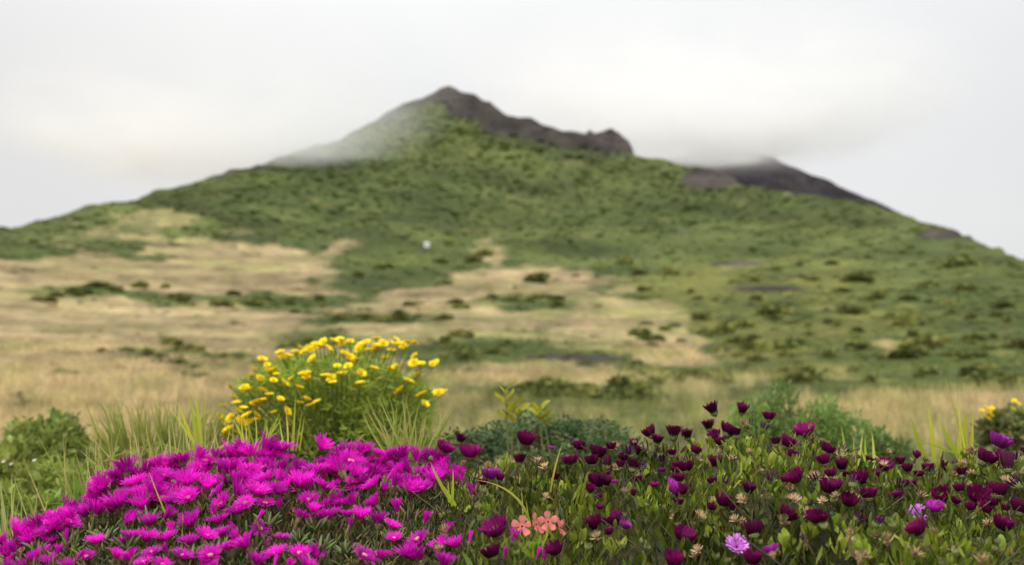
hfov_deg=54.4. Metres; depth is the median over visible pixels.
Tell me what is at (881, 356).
shrub
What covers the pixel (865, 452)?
grass tuft
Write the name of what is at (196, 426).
grass tuft
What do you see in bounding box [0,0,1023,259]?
sky
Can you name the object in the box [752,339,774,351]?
shrub
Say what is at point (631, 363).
shrub
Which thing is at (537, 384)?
shrub
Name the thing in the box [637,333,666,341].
shrub
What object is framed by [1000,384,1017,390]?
shrub
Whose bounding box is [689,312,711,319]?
shrub
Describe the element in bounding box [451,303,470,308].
shrub
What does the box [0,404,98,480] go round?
bush
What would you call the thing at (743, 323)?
shrub
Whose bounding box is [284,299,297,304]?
shrub
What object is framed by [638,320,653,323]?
shrub
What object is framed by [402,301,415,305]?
shrub
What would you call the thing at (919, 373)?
shrub
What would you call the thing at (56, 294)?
shrub
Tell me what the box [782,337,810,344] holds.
shrub
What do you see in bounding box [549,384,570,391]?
shrub
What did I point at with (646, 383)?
shrub
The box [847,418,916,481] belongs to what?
bush
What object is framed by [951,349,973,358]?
shrub
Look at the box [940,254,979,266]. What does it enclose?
shrub
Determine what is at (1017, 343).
shrub
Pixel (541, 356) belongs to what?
shrub
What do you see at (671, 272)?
shrub
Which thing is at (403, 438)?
grass tuft
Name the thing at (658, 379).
shrub
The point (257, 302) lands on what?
shrub
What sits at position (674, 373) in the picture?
shrub
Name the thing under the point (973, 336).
shrub
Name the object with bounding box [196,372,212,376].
shrub
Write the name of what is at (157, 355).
shrub
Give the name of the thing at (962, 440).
grass tuft
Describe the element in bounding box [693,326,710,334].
shrub
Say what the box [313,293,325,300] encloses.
shrub
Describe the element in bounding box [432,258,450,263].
shrub
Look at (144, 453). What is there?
weed
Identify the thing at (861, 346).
shrub
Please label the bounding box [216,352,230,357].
shrub
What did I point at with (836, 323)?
shrub
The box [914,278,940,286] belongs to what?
shrub
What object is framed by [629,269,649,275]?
shrub
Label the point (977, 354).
shrub
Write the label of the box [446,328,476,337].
shrub
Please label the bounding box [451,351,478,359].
shrub
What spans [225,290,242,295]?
shrub
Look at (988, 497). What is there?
daisy bush
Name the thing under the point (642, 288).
shrub
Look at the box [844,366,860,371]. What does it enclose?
shrub
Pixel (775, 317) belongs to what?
shrub
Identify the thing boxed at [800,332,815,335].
shrub
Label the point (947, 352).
shrub
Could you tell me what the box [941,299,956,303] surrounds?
shrub
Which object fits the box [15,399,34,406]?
shrub
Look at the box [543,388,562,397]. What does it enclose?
shrub
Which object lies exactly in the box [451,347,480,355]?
shrub
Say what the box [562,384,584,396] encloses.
shrub
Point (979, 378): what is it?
shrub
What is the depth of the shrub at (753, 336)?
57.57 m
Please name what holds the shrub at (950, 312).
on the mountain terrain at (282, 268)
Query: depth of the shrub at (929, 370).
22.91 m
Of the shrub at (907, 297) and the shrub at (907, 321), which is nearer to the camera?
the shrub at (907, 321)
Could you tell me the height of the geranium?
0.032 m
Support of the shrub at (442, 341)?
on the mountain terrain at (282, 268)
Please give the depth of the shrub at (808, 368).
24.04 m
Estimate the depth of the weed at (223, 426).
3.14 m
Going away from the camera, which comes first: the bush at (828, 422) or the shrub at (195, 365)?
the bush at (828, 422)
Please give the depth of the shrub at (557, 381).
17.61 m
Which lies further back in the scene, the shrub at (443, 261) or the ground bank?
the shrub at (443, 261)
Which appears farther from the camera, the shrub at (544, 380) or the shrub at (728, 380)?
the shrub at (728, 380)
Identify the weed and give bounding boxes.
[0,445,50,495]
[0,477,34,512]
[0,486,95,536]
[15,454,83,507]
[41,468,113,521]
[50,441,147,490]
[120,446,201,468]
[176,412,261,480]
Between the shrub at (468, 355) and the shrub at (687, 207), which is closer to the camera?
the shrub at (468, 355)
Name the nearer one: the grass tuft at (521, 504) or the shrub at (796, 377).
the grass tuft at (521, 504)
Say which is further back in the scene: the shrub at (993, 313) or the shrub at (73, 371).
the shrub at (993, 313)
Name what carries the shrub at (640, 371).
on the mountain terrain at (282, 268)
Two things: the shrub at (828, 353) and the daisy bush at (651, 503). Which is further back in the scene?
the shrub at (828, 353)
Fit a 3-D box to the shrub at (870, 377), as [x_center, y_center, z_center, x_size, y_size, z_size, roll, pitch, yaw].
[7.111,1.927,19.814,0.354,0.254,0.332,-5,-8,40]
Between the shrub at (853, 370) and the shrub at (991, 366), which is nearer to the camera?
the shrub at (991, 366)
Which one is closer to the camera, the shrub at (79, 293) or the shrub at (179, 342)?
the shrub at (179, 342)
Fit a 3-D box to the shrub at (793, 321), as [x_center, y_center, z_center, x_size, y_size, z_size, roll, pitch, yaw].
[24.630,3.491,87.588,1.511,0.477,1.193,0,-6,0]
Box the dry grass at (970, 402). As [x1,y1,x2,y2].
[0,333,1023,510]
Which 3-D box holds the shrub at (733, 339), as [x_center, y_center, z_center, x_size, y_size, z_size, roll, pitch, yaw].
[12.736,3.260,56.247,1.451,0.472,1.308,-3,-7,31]
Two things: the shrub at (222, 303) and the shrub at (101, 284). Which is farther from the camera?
the shrub at (101, 284)
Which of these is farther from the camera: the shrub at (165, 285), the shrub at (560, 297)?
the shrub at (165, 285)
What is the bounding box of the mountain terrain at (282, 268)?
[0,86,1023,564]
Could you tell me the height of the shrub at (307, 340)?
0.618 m
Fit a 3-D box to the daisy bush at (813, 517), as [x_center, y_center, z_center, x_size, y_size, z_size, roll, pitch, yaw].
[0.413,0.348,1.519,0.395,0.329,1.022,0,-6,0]
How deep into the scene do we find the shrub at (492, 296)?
192.87 m
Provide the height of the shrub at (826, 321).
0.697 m
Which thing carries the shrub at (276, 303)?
on the mountain terrain at (282, 268)
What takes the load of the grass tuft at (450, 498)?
on the ground bank
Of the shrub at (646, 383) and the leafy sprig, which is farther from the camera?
the shrub at (646, 383)
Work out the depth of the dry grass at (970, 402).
13.11 m
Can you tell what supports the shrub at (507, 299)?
on the mountain terrain at (282, 268)
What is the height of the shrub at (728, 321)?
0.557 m
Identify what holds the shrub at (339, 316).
on the mountain terrain at (282, 268)
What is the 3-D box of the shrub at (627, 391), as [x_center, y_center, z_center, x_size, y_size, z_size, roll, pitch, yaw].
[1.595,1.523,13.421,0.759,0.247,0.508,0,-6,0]
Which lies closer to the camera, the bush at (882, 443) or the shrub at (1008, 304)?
the bush at (882, 443)
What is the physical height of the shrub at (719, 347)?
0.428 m
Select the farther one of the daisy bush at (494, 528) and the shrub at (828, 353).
the shrub at (828, 353)
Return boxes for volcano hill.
[666,151,1020,259]
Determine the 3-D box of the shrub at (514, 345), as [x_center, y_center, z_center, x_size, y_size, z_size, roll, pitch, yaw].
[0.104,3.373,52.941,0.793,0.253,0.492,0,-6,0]
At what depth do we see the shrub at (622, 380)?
17.93 m
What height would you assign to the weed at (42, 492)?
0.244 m
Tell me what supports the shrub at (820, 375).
on the mountain terrain at (282, 268)
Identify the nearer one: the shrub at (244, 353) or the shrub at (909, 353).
the shrub at (909, 353)
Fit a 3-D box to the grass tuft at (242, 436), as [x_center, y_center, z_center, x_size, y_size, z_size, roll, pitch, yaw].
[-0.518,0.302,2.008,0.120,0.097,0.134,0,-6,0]
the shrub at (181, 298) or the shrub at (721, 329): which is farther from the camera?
the shrub at (181, 298)
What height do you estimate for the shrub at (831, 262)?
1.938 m
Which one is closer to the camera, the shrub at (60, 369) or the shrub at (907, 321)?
the shrub at (60, 369)
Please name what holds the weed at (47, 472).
on the mountain terrain at (282, 268)
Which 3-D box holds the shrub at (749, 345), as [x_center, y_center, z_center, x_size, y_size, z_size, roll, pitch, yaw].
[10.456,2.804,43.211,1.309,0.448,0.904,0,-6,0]
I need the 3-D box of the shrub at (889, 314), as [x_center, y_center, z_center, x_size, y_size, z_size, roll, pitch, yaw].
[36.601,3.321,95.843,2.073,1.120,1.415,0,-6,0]
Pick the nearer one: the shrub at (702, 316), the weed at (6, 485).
the weed at (6, 485)
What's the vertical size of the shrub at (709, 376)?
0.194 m
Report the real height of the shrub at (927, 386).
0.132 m
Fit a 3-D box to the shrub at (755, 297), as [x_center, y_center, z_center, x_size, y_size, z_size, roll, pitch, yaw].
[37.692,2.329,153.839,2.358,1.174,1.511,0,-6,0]
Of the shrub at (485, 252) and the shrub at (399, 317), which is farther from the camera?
the shrub at (485, 252)
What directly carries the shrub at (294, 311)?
on the mountain terrain at (282, 268)
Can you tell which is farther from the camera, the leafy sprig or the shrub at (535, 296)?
the shrub at (535, 296)
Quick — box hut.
[424,242,429,247]
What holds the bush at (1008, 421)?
on the mountain terrain at (282, 268)
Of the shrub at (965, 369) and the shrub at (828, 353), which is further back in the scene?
the shrub at (828, 353)
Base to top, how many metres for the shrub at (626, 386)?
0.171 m
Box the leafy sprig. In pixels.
[494,381,552,460]
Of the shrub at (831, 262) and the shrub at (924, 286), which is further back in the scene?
the shrub at (831, 262)
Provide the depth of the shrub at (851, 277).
223.08 m
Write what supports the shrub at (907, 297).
on the mountain terrain at (282, 268)
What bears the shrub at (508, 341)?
on the mountain terrain at (282, 268)
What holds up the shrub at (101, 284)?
on the mountain terrain at (282, 268)
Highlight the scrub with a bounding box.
[0,93,1023,373]
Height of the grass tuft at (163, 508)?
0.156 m
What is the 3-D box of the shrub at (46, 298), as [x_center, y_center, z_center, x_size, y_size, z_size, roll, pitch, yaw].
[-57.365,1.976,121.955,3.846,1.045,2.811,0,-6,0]
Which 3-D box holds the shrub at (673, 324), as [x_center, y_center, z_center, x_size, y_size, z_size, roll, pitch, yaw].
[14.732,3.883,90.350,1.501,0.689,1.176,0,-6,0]
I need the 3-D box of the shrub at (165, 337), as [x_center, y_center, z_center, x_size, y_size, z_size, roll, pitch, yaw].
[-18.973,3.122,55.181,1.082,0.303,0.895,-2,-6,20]
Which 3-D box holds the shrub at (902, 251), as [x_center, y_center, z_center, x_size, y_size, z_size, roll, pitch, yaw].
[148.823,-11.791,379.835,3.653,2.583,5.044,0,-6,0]
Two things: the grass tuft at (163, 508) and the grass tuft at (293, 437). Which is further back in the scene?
the grass tuft at (293, 437)
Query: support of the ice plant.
on the ground bank
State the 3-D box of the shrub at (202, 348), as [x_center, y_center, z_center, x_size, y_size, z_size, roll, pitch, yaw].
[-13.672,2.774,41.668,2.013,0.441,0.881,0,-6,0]
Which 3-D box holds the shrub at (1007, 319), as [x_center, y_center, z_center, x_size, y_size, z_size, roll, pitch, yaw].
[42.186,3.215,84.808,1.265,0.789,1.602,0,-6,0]
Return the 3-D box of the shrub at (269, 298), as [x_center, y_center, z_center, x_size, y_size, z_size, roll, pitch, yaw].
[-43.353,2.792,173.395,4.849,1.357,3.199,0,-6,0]
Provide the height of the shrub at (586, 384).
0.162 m
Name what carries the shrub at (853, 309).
on the mountain terrain at (282, 268)
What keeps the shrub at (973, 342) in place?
on the mountain terrain at (282, 268)
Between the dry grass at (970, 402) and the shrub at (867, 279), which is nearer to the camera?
the dry grass at (970, 402)
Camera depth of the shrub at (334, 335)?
75.48 m
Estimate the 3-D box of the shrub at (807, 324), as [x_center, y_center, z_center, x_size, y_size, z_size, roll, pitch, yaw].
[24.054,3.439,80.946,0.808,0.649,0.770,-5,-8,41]
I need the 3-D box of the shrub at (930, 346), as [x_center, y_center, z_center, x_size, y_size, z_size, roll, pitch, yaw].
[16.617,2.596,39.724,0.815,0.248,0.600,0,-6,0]
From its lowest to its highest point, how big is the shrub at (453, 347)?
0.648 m
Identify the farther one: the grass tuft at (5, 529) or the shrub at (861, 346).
the shrub at (861, 346)
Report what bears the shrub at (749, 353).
on the mountain terrain at (282, 268)
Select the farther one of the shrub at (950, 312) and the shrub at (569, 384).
the shrub at (950, 312)
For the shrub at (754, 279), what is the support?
on the mountain terrain at (282, 268)
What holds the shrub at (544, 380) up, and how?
on the mountain terrain at (282, 268)
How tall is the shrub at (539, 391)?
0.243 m
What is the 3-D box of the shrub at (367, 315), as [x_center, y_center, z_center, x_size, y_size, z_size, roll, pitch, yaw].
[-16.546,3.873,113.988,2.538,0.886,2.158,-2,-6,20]
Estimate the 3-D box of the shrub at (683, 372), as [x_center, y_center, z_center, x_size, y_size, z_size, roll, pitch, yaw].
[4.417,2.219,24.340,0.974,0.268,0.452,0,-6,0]
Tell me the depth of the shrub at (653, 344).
55.35 m
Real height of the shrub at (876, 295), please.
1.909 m
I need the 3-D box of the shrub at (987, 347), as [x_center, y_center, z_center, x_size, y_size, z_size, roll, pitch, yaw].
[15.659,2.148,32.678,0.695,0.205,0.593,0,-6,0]
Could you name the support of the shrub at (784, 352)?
on the mountain terrain at (282, 268)
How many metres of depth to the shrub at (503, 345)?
53.70 m
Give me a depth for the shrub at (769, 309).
108.46 m
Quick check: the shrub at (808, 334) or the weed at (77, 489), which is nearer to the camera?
the weed at (77, 489)
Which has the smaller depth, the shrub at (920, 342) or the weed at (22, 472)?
the weed at (22, 472)
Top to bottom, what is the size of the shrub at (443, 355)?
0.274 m
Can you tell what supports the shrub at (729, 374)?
on the mountain terrain at (282, 268)
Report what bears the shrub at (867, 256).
on the mountain terrain at (282, 268)
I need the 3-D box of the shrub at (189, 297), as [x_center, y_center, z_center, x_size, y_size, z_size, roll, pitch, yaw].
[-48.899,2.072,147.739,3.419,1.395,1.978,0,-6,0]
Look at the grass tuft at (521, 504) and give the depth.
1.55 m
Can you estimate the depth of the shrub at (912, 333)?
63.40 m
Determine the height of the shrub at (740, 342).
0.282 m
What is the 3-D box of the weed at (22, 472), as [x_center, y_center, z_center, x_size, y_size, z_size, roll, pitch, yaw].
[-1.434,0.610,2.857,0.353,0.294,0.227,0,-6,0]
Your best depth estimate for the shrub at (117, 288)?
182.32 m
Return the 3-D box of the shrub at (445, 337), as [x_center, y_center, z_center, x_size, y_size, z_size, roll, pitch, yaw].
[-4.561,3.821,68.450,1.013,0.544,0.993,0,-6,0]
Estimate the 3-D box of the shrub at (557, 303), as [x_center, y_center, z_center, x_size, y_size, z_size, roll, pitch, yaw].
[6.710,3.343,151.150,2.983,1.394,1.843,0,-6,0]
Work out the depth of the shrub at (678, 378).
19.63 m
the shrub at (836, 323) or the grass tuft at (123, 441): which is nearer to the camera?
the grass tuft at (123, 441)
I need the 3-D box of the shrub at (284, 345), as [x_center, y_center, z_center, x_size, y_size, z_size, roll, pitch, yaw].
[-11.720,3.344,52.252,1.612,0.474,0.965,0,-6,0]
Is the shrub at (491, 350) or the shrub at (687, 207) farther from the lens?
the shrub at (687, 207)
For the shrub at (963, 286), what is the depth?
174.73 m
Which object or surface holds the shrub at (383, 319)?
on the mountain terrain at (282, 268)
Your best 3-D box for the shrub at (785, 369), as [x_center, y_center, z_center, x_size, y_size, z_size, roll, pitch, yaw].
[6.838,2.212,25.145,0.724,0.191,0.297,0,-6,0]
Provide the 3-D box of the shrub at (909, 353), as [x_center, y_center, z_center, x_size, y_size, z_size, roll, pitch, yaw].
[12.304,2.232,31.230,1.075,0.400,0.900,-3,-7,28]
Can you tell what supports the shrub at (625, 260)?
on the mountain terrain at (282, 268)
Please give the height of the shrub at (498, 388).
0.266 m
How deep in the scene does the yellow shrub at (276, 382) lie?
3.10 m
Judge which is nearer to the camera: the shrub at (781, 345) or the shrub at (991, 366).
the shrub at (991, 366)
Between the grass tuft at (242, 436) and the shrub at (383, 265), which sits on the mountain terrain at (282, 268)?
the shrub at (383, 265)
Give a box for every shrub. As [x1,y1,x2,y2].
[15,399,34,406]
[27,294,60,301]
[47,291,65,296]
[51,368,70,372]
[61,287,95,294]
[65,370,79,375]
[67,289,85,296]
[82,280,115,287]
[95,347,106,352]
[105,284,124,292]
[118,347,137,351]
[128,280,150,287]
[136,347,154,356]
[152,353,168,357]
[159,283,170,288]
[159,336,178,339]
[159,337,185,345]
[162,344,207,352]
[163,369,193,376]
[167,358,188,362]
[172,292,192,299]
[173,294,188,301]
[187,362,203,368]
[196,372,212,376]
[208,299,235,306]
[216,336,447,484]
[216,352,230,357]
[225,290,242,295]
[226,354,243,359]
[229,351,247,355]
[239,299,266,305]
[247,360,271,363]
[250,295,275,300]
[269,301,280,305]
[273,342,302,348]
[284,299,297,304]
[289,309,300,312]
[299,337,318,344]
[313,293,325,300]
[327,333,338,337]
[330,313,347,320]
[351,270,365,277]
[357,312,376,317]
[372,262,397,268]
[375,315,391,322]
[390,308,407,315]
[390,315,416,320]
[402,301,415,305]
[429,313,453,319]
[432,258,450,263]
[437,353,449,357]
[439,334,452,339]
[439,339,451,343]
[442,280,453,283]
[444,298,463,303]
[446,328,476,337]
[447,343,473,353]
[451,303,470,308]
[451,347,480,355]
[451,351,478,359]
[463,256,482,261]
[470,248,494,256]
[480,347,510,353]
[485,293,499,298]
[487,385,526,398]
[495,343,511,346]
[500,339,511,343]
[503,296,520,301]
[507,344,520,347]
[512,381,552,391]
[520,297,535,301]
[523,272,547,283]
[526,294,542,298]
[526,386,544,397]
[533,354,546,358]
[537,376,553,384]
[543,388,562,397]
[546,300,564,306]
[546,377,568,385]
[548,295,565,299]
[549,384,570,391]
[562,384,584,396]
[566,382,578,386]
[571,383,605,397]
[579,382,597,386]
[602,388,615,392]
[605,386,656,401]
[606,373,632,388]
[617,255,633,264]
[621,370,649,375]
[622,385,635,389]
[627,326,653,336]
[628,359,644,364]
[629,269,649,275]
[631,378,653,387]
[636,285,646,291]
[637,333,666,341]
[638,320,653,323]
[644,342,659,345]
[644,388,665,401]
[648,375,666,384]
[658,325,671,330]
[660,265,672,269]
[661,268,679,274]
[666,322,681,326]
[666,371,680,378]
[673,376,687,383]
[676,338,687,341]
[676,368,709,375]
[681,204,693,209]
[684,369,708,377]
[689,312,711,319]
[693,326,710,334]
[695,373,712,378]
[703,322,737,334]
[710,376,734,383]
[711,345,723,352]
[714,372,738,379]
[720,319,739,323]
[725,337,745,342]
[727,278,740,282]
[728,319,756,327]
[728,349,760,356]
[736,341,747,344]
[736,342,757,350]
[743,334,762,339]
[744,356,770,360]
[749,276,761,281]
[749,294,763,299]
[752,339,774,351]
[755,303,785,314]
[763,315,783,319]
[768,372,817,383]
[770,266,782,270]
[770,340,800,349]
[770,367,795,371]
[776,348,793,356]
[781,307,792,314]
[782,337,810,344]
[783,320,798,323]
[787,369,825,381]
[793,365,817,371]
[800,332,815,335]
[802,322,812,326]
[803,276,820,280]
[817,348,837,357]
[823,318,834,324]
[824,260,839,264]
[829,287,853,292]
[831,321,841,326]
[834,305,870,314]
[838,272,875,281]
[843,341,874,350]
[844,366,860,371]
[851,326,864,332]
[854,276,874,281]
[855,270,875,273]
[860,373,878,382]
[863,255,873,258]
[863,291,885,300]
[875,352,888,359]
[880,311,899,319]
[886,309,924,326]
[889,313,916,325]
[890,348,922,358]
[891,335,948,348]
[895,295,920,299]
[898,249,907,253]
[901,384,929,389]
[906,329,920,336]
[910,347,929,354]
[911,365,940,374]
[913,370,925,377]
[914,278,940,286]
[919,284,929,288]
[922,344,938,349]
[939,350,954,354]
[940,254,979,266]
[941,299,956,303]
[941,309,959,314]
[951,281,981,290]
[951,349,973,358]
[958,364,984,376]
[959,333,991,340]
[960,339,979,344]
[961,312,978,318]
[964,370,1023,386]
[970,350,990,357]
[977,363,996,369]
[980,345,999,349]
[987,310,1008,316]
[989,301,1016,308]
[998,337,1023,349]
[1000,316,1014,322]
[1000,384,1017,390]
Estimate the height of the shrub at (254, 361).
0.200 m
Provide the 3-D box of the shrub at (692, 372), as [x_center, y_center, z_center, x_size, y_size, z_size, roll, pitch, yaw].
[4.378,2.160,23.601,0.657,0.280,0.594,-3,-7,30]
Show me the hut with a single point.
(426, 244)
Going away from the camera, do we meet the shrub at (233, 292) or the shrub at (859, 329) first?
the shrub at (859, 329)
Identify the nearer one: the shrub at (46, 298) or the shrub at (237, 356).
the shrub at (237, 356)
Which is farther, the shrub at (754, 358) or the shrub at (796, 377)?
the shrub at (754, 358)
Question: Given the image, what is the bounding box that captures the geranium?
[511,511,565,535]
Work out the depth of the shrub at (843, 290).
188.27 m
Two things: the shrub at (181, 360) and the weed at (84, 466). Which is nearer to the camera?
the weed at (84, 466)
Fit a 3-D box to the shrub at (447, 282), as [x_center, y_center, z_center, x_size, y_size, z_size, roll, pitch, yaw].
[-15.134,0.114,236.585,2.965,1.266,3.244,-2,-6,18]
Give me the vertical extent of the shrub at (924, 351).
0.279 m
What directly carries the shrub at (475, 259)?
on the mountain terrain at (282, 268)
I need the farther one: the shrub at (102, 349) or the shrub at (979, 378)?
the shrub at (102, 349)
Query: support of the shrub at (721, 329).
on the mountain terrain at (282, 268)
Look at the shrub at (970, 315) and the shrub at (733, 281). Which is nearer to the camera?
the shrub at (970, 315)
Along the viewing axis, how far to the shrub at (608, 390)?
15.40 m
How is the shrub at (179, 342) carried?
on the mountain terrain at (282, 268)
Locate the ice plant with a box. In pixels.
[0,431,549,564]
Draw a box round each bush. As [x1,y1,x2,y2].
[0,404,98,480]
[411,408,669,478]
[411,429,605,564]
[522,423,761,564]
[635,400,1002,564]
[724,372,875,461]
[770,430,1023,564]
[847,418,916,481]
[969,399,1023,452]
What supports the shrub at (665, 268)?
on the mountain terrain at (282, 268)
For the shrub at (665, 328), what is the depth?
86.56 m
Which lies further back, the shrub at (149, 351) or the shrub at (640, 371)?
the shrub at (149, 351)
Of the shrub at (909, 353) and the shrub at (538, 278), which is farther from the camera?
the shrub at (538, 278)
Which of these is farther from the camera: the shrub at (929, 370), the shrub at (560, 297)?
the shrub at (560, 297)
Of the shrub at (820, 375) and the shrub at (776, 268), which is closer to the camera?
the shrub at (820, 375)
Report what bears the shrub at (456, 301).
on the mountain terrain at (282, 268)
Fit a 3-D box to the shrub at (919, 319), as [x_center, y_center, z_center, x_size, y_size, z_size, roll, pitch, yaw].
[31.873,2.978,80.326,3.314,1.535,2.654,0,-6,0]
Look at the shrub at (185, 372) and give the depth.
21.60 m
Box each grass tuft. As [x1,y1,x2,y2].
[0,415,284,556]
[74,391,239,464]
[146,475,182,548]
[154,395,229,456]
[223,412,281,449]
[279,394,304,450]
[344,393,460,457]
[430,462,470,511]
[478,445,561,536]
[838,426,875,468]
[911,383,973,461]
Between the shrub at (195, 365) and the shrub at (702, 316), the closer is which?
the shrub at (195, 365)
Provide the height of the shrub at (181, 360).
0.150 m
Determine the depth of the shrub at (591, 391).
14.66 m
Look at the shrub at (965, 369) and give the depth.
21.34 m
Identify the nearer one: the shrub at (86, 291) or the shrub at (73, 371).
the shrub at (73, 371)
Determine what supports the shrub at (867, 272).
on the mountain terrain at (282, 268)
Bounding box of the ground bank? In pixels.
[37,462,1023,564]
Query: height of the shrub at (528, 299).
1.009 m
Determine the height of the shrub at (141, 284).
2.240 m
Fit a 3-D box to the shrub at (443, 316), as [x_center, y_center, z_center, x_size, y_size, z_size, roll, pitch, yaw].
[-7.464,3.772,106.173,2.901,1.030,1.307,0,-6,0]
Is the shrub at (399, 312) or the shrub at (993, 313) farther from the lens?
the shrub at (399, 312)
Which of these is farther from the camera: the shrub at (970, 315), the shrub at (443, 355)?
the shrub at (970, 315)
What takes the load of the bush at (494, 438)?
on the mountain terrain at (282, 268)
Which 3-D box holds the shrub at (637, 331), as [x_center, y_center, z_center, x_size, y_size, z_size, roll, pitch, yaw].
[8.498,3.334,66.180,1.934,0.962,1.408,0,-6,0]
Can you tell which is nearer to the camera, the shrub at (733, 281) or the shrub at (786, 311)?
the shrub at (786, 311)
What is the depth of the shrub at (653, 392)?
13.85 m
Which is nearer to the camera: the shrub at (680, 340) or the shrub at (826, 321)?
the shrub at (680, 340)
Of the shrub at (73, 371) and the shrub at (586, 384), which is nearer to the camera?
the shrub at (586, 384)
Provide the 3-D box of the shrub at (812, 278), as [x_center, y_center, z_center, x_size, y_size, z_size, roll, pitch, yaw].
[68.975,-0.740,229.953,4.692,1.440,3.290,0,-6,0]
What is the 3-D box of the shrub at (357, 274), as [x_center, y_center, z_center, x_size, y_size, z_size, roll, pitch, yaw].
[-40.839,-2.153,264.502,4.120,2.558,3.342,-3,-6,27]
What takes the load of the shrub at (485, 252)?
on the mountain terrain at (282, 268)
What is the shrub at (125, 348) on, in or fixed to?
on the mountain terrain at (282, 268)

